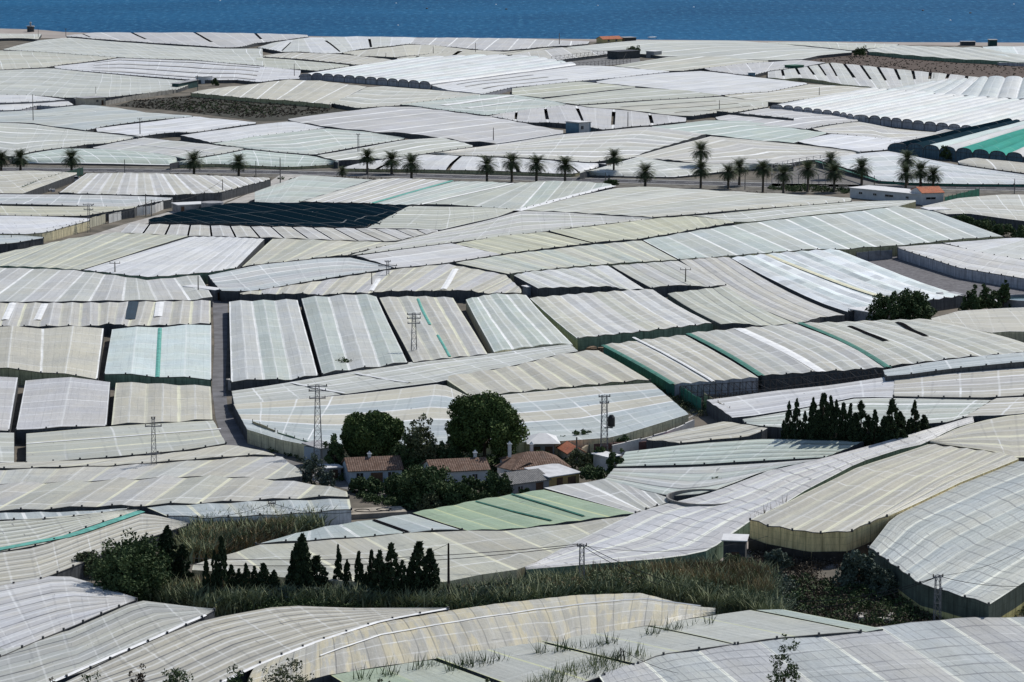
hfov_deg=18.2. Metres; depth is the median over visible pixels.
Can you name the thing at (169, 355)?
greenhouse
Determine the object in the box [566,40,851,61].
greenhouse
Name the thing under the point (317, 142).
greenhouse
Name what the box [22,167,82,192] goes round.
plastic fence
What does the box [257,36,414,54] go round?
greenhouse
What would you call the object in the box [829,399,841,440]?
cypress tree
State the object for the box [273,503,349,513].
overhead cable
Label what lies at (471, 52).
greenhouse
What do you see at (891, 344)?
greenhouse
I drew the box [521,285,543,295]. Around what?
shed
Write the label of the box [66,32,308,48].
greenhouse
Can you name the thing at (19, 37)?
greenhouse
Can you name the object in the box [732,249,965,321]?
greenhouse
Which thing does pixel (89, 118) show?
greenhouse
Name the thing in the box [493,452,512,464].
bush
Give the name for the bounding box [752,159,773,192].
palm tree
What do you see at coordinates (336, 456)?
broadleaf tree
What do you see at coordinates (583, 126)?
cabin
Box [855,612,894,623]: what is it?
rubble
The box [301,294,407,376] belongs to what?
greenhouse
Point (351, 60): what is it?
greenhouse
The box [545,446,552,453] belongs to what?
door
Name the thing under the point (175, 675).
shrub
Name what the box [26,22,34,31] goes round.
beach kiosk
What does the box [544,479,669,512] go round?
greenhouse
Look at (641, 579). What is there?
scrub
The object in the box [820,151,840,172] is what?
palm tree
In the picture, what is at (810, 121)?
greenhouse
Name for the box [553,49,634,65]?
bare framework
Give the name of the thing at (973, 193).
plastic fence
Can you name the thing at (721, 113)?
plastic fence
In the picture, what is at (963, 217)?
bush
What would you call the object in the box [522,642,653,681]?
weeds
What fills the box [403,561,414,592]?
cypress tree
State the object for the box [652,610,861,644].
greenhouse
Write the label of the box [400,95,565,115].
greenhouse
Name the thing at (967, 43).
shack
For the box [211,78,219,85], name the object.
broadleaf tree
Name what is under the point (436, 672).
greenhouse
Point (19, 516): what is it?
greenhouse
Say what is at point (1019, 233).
bush
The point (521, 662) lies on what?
greenhouse
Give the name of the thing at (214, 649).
greenhouse
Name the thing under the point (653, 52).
hut
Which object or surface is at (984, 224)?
bush
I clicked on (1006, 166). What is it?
greenhouse
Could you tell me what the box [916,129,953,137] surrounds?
greenhouse
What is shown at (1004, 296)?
broadleaf tree
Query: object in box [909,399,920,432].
cypress tree
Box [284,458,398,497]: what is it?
lane
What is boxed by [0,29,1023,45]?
beach
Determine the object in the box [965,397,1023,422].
greenhouse
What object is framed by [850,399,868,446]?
cypress tree
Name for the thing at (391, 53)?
greenhouse
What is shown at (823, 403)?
cypress tree
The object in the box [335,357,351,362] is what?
bush
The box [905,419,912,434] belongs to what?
cypress tree
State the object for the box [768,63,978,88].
greenhouse
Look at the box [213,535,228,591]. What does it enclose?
cypress tree
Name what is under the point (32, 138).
greenhouse
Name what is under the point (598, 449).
bush
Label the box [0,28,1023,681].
ground
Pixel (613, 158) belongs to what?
palm tree
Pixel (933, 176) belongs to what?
palm tree
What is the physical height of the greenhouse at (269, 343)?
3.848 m
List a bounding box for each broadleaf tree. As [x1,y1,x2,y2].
[84,527,172,601]
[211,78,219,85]
[299,453,326,484]
[321,433,346,465]
[387,433,435,472]
[394,463,457,509]
[398,413,439,465]
[427,438,462,458]
[626,45,640,49]
[769,633,800,681]
[831,549,879,590]
[864,290,906,320]
[868,565,899,600]
[897,287,936,319]
[939,145,951,159]
[958,284,983,310]
[978,283,1001,308]
[997,280,1010,306]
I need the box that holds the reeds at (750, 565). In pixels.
[578,554,779,593]
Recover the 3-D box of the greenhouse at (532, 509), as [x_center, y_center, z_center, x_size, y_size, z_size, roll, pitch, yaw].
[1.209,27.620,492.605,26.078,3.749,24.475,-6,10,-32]
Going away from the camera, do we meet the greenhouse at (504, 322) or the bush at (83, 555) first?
the bush at (83, 555)
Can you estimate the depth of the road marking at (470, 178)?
1013.16 m
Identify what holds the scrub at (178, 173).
on the road verge
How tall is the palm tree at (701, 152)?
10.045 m
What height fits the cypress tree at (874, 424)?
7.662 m
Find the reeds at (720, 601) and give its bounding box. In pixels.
[138,551,803,616]
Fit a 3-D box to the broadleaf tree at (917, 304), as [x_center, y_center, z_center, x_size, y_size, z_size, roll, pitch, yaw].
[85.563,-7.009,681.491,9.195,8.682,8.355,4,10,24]
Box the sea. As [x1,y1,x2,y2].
[0,0,1023,42]
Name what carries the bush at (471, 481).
on the ground at (354, 500)
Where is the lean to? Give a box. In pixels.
[524,464,579,486]
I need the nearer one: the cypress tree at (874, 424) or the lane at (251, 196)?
the cypress tree at (874, 424)
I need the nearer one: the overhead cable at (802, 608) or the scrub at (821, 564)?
the overhead cable at (802, 608)
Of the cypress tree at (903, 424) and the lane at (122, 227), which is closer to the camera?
the cypress tree at (903, 424)
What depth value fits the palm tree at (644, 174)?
987.65 m
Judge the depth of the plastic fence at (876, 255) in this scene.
813.89 m
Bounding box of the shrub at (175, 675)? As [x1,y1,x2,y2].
[160,667,193,681]
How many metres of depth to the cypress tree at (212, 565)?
441.56 m
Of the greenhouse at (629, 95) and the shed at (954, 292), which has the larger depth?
the greenhouse at (629, 95)
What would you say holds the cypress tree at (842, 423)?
on the ground at (354, 500)
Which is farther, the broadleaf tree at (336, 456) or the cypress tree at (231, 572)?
the broadleaf tree at (336, 456)
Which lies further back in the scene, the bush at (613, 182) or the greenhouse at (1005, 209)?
the bush at (613, 182)
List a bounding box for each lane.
[93,196,239,234]
[212,300,295,457]
[228,174,301,202]
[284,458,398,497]
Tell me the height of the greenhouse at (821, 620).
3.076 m
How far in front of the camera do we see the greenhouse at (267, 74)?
1474.19 m
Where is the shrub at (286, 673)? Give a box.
[262,658,315,681]
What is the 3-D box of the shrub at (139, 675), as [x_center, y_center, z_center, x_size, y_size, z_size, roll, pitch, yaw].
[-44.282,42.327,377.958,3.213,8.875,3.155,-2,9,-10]
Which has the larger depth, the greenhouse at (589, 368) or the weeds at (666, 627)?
the greenhouse at (589, 368)
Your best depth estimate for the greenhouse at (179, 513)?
496.78 m
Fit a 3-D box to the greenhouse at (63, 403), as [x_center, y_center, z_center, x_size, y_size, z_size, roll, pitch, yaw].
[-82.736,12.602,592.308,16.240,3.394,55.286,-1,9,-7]
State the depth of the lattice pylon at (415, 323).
645.51 m
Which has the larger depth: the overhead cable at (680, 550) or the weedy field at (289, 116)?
the weedy field at (289, 116)
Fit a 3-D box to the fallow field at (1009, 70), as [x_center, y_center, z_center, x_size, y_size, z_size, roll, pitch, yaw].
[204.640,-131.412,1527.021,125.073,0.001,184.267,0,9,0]
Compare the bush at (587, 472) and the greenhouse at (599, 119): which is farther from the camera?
the greenhouse at (599, 119)
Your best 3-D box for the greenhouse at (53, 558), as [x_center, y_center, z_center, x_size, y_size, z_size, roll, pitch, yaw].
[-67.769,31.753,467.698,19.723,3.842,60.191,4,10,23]
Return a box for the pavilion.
[526,433,559,453]
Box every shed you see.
[172,201,200,211]
[302,440,334,465]
[320,463,342,478]
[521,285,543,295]
[607,50,640,58]
[721,533,748,559]
[785,64,803,70]
[848,306,899,321]
[920,207,950,213]
[936,291,963,294]
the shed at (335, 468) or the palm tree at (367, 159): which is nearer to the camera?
the shed at (335, 468)
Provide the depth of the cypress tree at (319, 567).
443.86 m
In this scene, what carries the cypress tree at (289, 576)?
on the ground at (354, 500)
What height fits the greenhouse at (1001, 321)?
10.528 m
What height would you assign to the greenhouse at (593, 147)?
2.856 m
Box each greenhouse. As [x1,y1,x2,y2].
[0,34,41,40]
[0,51,116,69]
[0,68,187,100]
[0,95,73,111]
[0,105,192,131]
[0,123,139,159]
[0,171,76,194]
[0,194,172,208]
[0,206,137,221]
[0,216,89,241]
[0,232,187,270]
[0,235,43,253]
[0,268,212,306]
[0,300,210,335]
[0,326,103,385]
[0,377,17,432]
[0,433,13,462]
[0,445,275,469]
[0,456,301,484]
[0,475,349,513]
[0,507,128,520]
[0,509,143,551]
[0,513,188,584]
[0,576,137,656]
[0,601,215,681]
[3,38,263,67]
[10,149,185,165]
[15,377,109,443]
[25,421,226,461]
[54,58,300,83]
[58,173,270,201]
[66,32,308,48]
[66,606,448,681]
[81,236,263,283]
[93,138,244,159]
[96,116,255,138]
[103,324,211,387]
[111,382,212,425]
[121,223,437,245]
[147,499,351,525]
[148,202,412,228]
[170,150,339,169]
[180,122,325,143]
[190,79,365,107]
[192,516,626,592]
[208,258,391,301]
[212,128,404,156]
[229,299,318,394]
[232,344,577,411]
[234,383,688,457]
[240,264,521,304]
[241,237,414,267]
[249,593,715,681]
[255,175,370,202]
[255,514,462,545]
[256,57,348,72]
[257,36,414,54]
[263,52,389,65]
[288,107,562,146]
[299,54,575,88]
[299,178,452,204]
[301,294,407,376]
[317,138,472,166]
[330,86,479,110]
[331,659,490,681]
[340,154,606,176]
[343,45,467,59]
[348,211,652,258]
[356,243,501,269]
[368,206,515,230]
[374,181,510,205]
[380,296,487,362]
[397,47,556,58]
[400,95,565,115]
[410,37,588,51]
[413,490,633,530]
[421,181,613,214]
[430,127,705,163]
[432,65,669,94]
[436,642,634,681]
[444,350,650,395]
[456,241,678,281]
[457,232,592,254]
[466,293,572,353]
[491,104,685,131]
[512,81,635,98]
[514,47,606,61]
[514,265,643,296]
[523,187,851,218]
[525,416,973,579]
[530,289,713,350]
[542,626,735,664]
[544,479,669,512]
[546,88,721,105]
[550,216,734,243]
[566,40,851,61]
[580,97,767,119]
[580,157,793,178]
[596,71,807,96]
[598,617,1023,681]
[602,335,757,397]
[605,459,816,500]
[612,261,725,296]
[615,56,768,72]
[615,439,863,467]
[631,136,860,166]
[643,206,1004,265]
[646,421,766,448]
[652,120,825,143]
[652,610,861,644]
[667,287,794,329]
[680,257,844,325]
[686,324,886,389]
[693,200,915,224]
[704,60,825,76]
[706,377,893,423]
[715,108,858,130]
[724,84,865,105]
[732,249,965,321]
[742,398,990,438]
[748,444,1018,563]
[756,609,882,631]
[768,42,898,51]
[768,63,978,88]
[770,87,1023,131]
[798,134,907,152]
[798,319,1023,368]
[811,122,939,139]
[816,151,1023,186]
[867,45,1023,64]
[867,461,1023,619]
[883,353,1023,392]
[887,76,1023,99]
[887,118,1023,162]
[893,367,1023,399]
[897,244,1023,289]
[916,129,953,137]
[922,195,1023,228]
[929,414,1023,460]
[931,307,1023,342]
[941,238,1023,259]
[958,158,1023,173]
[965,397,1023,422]
[982,46,1023,65]
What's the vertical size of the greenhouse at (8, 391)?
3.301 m
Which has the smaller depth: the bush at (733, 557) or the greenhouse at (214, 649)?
the greenhouse at (214, 649)
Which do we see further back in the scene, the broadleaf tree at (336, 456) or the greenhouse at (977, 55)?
the greenhouse at (977, 55)
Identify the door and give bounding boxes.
[332,470,337,478]
[371,472,382,481]
[536,482,542,489]
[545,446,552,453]
[557,477,562,484]
[568,476,575,483]
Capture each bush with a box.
[69,549,100,576]
[319,469,335,487]
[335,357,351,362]
[348,476,366,492]
[355,475,382,492]
[379,469,415,497]
[414,492,442,510]
[439,482,476,505]
[457,475,482,491]
[473,489,491,499]
[476,470,513,496]
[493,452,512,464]
[517,488,529,493]
[566,448,589,468]
[572,428,596,439]
[579,463,609,479]
[590,446,604,462]
[603,178,619,186]
[605,448,624,474]
[616,434,631,441]
[721,553,747,563]
[764,548,794,570]
[852,45,865,55]
[952,213,973,224]
[972,217,995,230]
[988,223,1015,236]
[1012,225,1023,237]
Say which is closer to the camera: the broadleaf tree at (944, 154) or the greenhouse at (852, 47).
the broadleaf tree at (944, 154)
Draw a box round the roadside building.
[849,185,919,203]
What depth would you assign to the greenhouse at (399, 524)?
481.48 m
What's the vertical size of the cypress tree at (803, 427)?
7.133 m
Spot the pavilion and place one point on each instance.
(546, 442)
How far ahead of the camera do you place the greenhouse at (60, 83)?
1386.23 m
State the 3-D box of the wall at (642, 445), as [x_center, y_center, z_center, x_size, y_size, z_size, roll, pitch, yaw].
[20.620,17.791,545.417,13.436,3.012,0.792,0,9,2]
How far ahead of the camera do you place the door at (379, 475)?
528.34 m
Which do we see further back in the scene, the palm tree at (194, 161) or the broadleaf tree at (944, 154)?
the broadleaf tree at (944, 154)
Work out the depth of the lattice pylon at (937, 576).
422.83 m
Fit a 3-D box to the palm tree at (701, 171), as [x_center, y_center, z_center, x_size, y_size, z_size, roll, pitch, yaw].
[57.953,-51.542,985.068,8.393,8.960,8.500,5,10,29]
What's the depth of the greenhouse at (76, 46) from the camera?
1612.16 m
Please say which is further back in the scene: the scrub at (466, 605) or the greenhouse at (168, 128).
the greenhouse at (168, 128)
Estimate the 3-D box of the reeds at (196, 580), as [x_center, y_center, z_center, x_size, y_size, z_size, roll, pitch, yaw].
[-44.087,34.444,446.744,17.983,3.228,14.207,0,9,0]
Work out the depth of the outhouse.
542.61 m
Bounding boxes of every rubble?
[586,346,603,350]
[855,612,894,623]
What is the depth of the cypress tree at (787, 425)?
534.06 m
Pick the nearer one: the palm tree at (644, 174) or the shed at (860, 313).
the shed at (860, 313)
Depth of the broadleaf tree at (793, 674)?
376.53 m
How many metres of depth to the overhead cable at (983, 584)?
425.60 m
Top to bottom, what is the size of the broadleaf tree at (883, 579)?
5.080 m
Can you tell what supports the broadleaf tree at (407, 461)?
on the ground at (354, 500)
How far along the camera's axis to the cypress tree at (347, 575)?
445.09 m
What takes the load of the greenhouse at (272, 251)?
on the ground at (354, 500)
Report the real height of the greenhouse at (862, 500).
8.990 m
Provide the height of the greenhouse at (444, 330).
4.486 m
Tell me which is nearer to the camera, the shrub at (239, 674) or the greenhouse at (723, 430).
the shrub at (239, 674)
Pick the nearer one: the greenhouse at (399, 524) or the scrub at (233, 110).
the greenhouse at (399, 524)
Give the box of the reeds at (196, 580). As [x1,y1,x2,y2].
[162,572,249,594]
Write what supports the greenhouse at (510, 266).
on the ground at (354, 500)
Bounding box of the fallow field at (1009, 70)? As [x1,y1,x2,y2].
[810,53,1023,77]
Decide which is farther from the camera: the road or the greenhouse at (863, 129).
the greenhouse at (863, 129)
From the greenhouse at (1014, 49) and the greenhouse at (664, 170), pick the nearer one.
the greenhouse at (664, 170)
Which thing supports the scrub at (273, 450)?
on the ground at (354, 500)
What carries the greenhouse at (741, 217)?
on the ground at (354, 500)
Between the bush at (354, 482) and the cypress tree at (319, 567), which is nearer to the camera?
the cypress tree at (319, 567)
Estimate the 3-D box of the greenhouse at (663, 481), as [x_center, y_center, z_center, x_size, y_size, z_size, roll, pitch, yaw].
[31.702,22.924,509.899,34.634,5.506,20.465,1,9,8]
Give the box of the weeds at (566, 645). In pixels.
[527,628,626,653]
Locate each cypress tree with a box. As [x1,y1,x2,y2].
[157,524,177,582]
[172,543,194,582]
[202,553,210,590]
[210,549,216,591]
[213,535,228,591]
[225,564,237,589]
[235,568,243,591]
[239,562,251,589]
[250,565,258,588]
[255,563,269,589]
[266,569,280,592]
[284,550,299,586]
[287,532,316,590]
[311,554,332,587]
[332,544,342,580]
[342,559,351,588]
[354,551,364,587]
[361,571,367,588]
[365,549,374,588]
[368,549,389,593]
[380,542,403,597]
[397,559,409,595]
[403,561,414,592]
[406,541,433,596]
[418,548,440,594]
[779,420,787,438]
[783,401,793,438]
[790,398,802,438]
[800,410,807,439]
[806,397,816,439]
[808,409,824,439]
[814,392,831,439]
[824,395,834,439]
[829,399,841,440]
[836,402,848,440]
[845,403,853,440]
[847,413,861,443]
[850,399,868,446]
[863,414,874,446]
[868,409,880,445]
[874,416,886,443]
[880,398,901,441]
[895,410,907,437]
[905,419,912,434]
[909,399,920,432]
[915,414,931,431]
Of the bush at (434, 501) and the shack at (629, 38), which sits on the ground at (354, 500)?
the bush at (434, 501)
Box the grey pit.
[868,256,1023,299]
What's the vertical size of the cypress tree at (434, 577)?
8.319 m
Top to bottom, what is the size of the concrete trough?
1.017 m
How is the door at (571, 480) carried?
in the lean to
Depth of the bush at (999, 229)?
862.53 m
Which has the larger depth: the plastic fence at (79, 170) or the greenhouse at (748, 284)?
the plastic fence at (79, 170)
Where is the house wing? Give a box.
[495,458,532,472]
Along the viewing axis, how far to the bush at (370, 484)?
520.06 m
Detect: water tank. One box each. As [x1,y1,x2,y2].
[201,201,223,207]
[666,489,729,505]
[1002,294,1023,307]
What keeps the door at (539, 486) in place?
in the outbuilding at (533, 479)
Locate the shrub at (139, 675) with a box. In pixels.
[128,663,145,681]
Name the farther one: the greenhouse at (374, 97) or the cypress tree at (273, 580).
the greenhouse at (374, 97)
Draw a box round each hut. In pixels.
[74,96,105,104]
[646,50,661,57]
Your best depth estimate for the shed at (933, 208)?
905.92 m
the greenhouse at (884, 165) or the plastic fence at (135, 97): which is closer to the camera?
the greenhouse at (884, 165)
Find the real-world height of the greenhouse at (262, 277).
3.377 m
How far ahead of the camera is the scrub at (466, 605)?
438.02 m
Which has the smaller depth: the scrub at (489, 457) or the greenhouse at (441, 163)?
the scrub at (489, 457)
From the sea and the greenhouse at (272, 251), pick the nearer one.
the greenhouse at (272, 251)
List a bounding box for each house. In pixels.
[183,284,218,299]
[596,36,622,43]
[910,186,944,204]
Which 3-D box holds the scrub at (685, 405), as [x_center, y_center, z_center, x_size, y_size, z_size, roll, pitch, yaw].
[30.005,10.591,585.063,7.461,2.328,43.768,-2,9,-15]
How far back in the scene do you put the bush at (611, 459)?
526.15 m
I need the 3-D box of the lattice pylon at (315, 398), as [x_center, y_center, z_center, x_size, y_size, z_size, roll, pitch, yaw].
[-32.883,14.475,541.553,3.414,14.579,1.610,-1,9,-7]
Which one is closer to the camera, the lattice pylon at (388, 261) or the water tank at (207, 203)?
the lattice pylon at (388, 261)
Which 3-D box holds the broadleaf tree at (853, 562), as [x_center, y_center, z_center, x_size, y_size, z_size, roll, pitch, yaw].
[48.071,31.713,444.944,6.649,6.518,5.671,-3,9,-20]
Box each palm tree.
[0,150,11,170]
[9,148,31,170]
[61,148,83,170]
[180,149,205,173]
[227,153,250,175]
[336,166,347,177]
[359,147,376,173]
[379,149,402,173]
[399,152,425,178]
[476,154,499,181]
[501,151,524,181]
[523,153,549,181]
[553,156,575,180]
[603,149,624,169]
[633,162,657,186]
[689,140,713,161]
[690,159,712,187]
[718,162,739,188]
[731,157,750,184]
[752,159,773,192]
[773,164,795,193]
[796,158,818,191]
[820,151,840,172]
[822,161,846,191]
[848,156,872,185]
[894,162,918,188]
[895,150,918,184]
[910,159,933,186]
[924,165,944,185]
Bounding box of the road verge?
[2,165,1023,193]
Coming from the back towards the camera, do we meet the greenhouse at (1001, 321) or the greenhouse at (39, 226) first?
the greenhouse at (39, 226)
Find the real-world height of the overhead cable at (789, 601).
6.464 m
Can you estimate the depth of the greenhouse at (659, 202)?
923.45 m
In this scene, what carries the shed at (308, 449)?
on the ground at (354, 500)
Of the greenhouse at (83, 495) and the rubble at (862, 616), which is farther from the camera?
the greenhouse at (83, 495)
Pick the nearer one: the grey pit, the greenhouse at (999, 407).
the greenhouse at (999, 407)
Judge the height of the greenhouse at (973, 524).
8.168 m
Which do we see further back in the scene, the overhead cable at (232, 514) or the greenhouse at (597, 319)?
the greenhouse at (597, 319)
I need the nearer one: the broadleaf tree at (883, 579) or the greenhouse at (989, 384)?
the broadleaf tree at (883, 579)
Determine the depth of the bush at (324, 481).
523.72 m
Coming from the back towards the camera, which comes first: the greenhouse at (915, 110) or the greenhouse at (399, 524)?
the greenhouse at (915, 110)
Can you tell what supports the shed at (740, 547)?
on the ground at (354, 500)
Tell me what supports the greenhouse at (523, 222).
on the ground at (354, 500)
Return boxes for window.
[926,197,935,199]
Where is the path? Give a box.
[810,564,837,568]
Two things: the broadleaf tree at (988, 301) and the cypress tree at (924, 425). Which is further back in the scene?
the broadleaf tree at (988, 301)
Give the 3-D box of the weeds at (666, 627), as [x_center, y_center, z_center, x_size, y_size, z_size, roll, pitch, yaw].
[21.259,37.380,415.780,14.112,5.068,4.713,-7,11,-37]
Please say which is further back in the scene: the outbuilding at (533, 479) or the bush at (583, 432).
the bush at (583, 432)
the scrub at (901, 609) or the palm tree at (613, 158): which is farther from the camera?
the palm tree at (613, 158)
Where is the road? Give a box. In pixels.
[2,168,1023,190]
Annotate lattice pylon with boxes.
[83,203,93,231]
[145,417,161,463]
[307,384,326,460]
[379,260,396,274]
[407,312,420,350]
[577,543,586,579]
[598,394,614,449]
[933,574,942,620]
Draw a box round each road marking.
[55,171,971,189]
[74,168,879,184]
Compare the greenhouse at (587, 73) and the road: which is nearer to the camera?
the road
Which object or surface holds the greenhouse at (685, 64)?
on the ground at (354, 500)
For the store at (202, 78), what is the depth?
1413.95 m
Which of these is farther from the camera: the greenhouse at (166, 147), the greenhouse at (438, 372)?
the greenhouse at (166, 147)
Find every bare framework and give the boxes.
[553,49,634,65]
[679,368,886,408]
[772,154,825,183]
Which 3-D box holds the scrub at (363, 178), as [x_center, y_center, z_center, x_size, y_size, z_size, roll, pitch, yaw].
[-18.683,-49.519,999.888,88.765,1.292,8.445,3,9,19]
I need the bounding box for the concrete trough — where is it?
[351,506,406,518]
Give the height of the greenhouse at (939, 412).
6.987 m
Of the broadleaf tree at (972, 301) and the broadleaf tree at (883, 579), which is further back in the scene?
the broadleaf tree at (972, 301)
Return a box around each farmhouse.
[341,451,403,483]
[422,450,490,481]
[499,441,570,470]
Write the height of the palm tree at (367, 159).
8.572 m
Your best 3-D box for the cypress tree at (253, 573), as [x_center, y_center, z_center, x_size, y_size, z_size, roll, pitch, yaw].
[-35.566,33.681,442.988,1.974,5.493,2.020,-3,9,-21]
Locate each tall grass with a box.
[173,502,338,564]
[175,507,297,563]
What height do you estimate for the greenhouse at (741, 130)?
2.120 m
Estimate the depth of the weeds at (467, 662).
398.78 m
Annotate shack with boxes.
[621,36,636,41]
[960,41,975,45]
[988,39,996,45]
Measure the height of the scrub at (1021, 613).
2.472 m
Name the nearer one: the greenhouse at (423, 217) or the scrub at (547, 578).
the scrub at (547, 578)
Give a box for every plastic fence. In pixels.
[0,98,74,104]
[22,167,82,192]
[50,213,105,231]
[105,89,175,104]
[108,197,171,222]
[252,419,274,436]
[277,430,308,442]
[680,386,701,409]
[704,391,729,408]
[717,111,793,119]
[856,248,892,260]
[945,187,979,200]
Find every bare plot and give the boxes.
[571,57,639,65]
[771,165,873,186]
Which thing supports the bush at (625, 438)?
on the ground at (354, 500)
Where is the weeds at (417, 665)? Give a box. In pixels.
[353,649,447,680]
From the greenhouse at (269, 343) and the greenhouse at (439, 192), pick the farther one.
the greenhouse at (439, 192)
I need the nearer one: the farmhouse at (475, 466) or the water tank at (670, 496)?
the water tank at (670, 496)
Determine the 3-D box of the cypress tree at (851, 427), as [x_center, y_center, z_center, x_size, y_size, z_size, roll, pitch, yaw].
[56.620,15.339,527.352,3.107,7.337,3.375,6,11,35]
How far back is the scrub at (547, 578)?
445.48 m
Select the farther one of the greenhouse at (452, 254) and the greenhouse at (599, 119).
the greenhouse at (599, 119)
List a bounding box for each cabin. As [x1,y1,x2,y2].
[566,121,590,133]
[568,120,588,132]
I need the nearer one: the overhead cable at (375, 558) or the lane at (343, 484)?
the overhead cable at (375, 558)
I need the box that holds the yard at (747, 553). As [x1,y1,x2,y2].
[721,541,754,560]
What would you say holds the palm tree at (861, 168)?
on the road verge
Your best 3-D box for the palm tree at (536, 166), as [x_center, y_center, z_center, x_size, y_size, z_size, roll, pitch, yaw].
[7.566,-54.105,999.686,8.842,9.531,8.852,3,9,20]
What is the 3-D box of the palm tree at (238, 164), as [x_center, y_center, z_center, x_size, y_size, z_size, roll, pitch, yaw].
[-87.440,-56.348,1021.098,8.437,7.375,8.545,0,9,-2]
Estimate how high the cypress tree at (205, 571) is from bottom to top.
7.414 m
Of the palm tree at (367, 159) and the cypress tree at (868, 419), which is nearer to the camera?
the cypress tree at (868, 419)
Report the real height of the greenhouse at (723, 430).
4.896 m
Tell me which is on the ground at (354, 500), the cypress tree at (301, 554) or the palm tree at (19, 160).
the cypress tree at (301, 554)
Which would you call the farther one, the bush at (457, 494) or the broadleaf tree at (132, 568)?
the bush at (457, 494)
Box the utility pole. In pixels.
[447,543,449,591]
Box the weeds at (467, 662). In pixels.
[443,644,511,679]
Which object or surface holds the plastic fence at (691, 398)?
on the ground at (354, 500)
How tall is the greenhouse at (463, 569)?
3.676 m
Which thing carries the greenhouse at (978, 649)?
on the ground at (354, 500)
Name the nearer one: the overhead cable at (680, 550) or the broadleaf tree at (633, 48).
the overhead cable at (680, 550)
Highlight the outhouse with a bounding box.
[556,441,586,459]
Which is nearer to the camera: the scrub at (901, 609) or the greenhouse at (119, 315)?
the scrub at (901, 609)
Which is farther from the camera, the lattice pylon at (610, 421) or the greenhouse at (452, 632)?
the lattice pylon at (610, 421)
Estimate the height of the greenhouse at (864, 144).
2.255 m
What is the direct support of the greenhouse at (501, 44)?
on the ground at (354, 500)
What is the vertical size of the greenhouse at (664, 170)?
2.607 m
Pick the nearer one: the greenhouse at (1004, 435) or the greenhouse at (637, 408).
the greenhouse at (1004, 435)
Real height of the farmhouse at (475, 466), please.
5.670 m
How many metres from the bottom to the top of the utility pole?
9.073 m
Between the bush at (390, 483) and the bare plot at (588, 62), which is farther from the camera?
the bare plot at (588, 62)
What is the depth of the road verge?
1010.58 m
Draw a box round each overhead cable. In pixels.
[192,543,581,559]
[192,545,579,565]
[200,503,270,516]
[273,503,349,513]
[582,546,933,608]
[585,545,941,601]
[589,536,767,551]
[943,550,1022,575]
[943,577,1020,586]
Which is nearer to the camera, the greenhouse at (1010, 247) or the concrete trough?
the concrete trough
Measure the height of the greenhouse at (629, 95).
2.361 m
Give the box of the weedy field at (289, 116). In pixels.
[117,95,344,120]
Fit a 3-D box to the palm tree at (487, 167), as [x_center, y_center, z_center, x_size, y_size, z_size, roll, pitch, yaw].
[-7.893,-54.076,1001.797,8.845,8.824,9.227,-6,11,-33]
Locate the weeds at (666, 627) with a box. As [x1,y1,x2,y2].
[640,610,716,637]
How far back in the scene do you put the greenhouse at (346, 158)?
1086.37 m
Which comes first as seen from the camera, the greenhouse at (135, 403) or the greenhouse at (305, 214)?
the greenhouse at (135, 403)
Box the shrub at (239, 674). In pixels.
[226,664,252,681]
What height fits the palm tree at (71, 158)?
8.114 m
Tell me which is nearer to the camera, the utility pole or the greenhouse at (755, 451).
the utility pole
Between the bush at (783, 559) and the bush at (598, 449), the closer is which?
the bush at (783, 559)
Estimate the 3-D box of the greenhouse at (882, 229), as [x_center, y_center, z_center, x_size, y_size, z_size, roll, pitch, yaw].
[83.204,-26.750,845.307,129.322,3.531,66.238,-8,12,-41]
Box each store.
[171,79,196,88]
[196,75,211,83]
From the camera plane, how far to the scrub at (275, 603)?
436.09 m
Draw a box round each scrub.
[84,172,256,176]
[121,95,336,117]
[143,590,447,610]
[159,100,278,114]
[199,519,312,540]
[216,579,537,601]
[268,447,302,460]
[329,176,454,181]
[335,461,497,480]
[355,491,446,509]
[387,492,465,507]
[444,587,669,609]
[445,454,495,460]
[459,567,695,592]
[534,562,775,604]
[562,457,592,464]
[650,381,707,415]
[715,565,805,611]
[747,548,861,569]
[749,555,938,626]
[767,183,849,193]
[771,568,918,625]
[782,579,932,626]
[820,55,1022,74]
[923,599,1023,620]
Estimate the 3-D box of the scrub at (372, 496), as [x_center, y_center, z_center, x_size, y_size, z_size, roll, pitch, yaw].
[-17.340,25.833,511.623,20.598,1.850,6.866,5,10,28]
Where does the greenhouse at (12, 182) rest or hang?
on the ground at (354, 500)
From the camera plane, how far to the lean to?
521.28 m
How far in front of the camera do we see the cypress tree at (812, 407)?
531.58 m
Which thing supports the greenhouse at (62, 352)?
on the ground at (354, 500)
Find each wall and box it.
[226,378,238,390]
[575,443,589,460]
[594,440,663,449]
[611,418,694,454]
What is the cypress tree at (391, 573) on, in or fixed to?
on the ground at (354, 500)
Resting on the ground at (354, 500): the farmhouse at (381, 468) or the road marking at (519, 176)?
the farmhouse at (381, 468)
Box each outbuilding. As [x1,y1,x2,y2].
[484,468,551,495]
[591,451,621,469]
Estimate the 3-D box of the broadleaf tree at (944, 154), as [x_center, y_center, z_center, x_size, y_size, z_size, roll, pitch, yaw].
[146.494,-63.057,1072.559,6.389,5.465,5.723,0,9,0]
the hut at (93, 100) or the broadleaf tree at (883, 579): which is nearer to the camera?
the broadleaf tree at (883, 579)
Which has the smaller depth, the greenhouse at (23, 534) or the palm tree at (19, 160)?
the greenhouse at (23, 534)
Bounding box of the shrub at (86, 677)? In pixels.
[81,670,100,681]
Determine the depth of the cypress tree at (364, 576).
443.49 m
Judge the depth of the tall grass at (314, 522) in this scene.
484.53 m

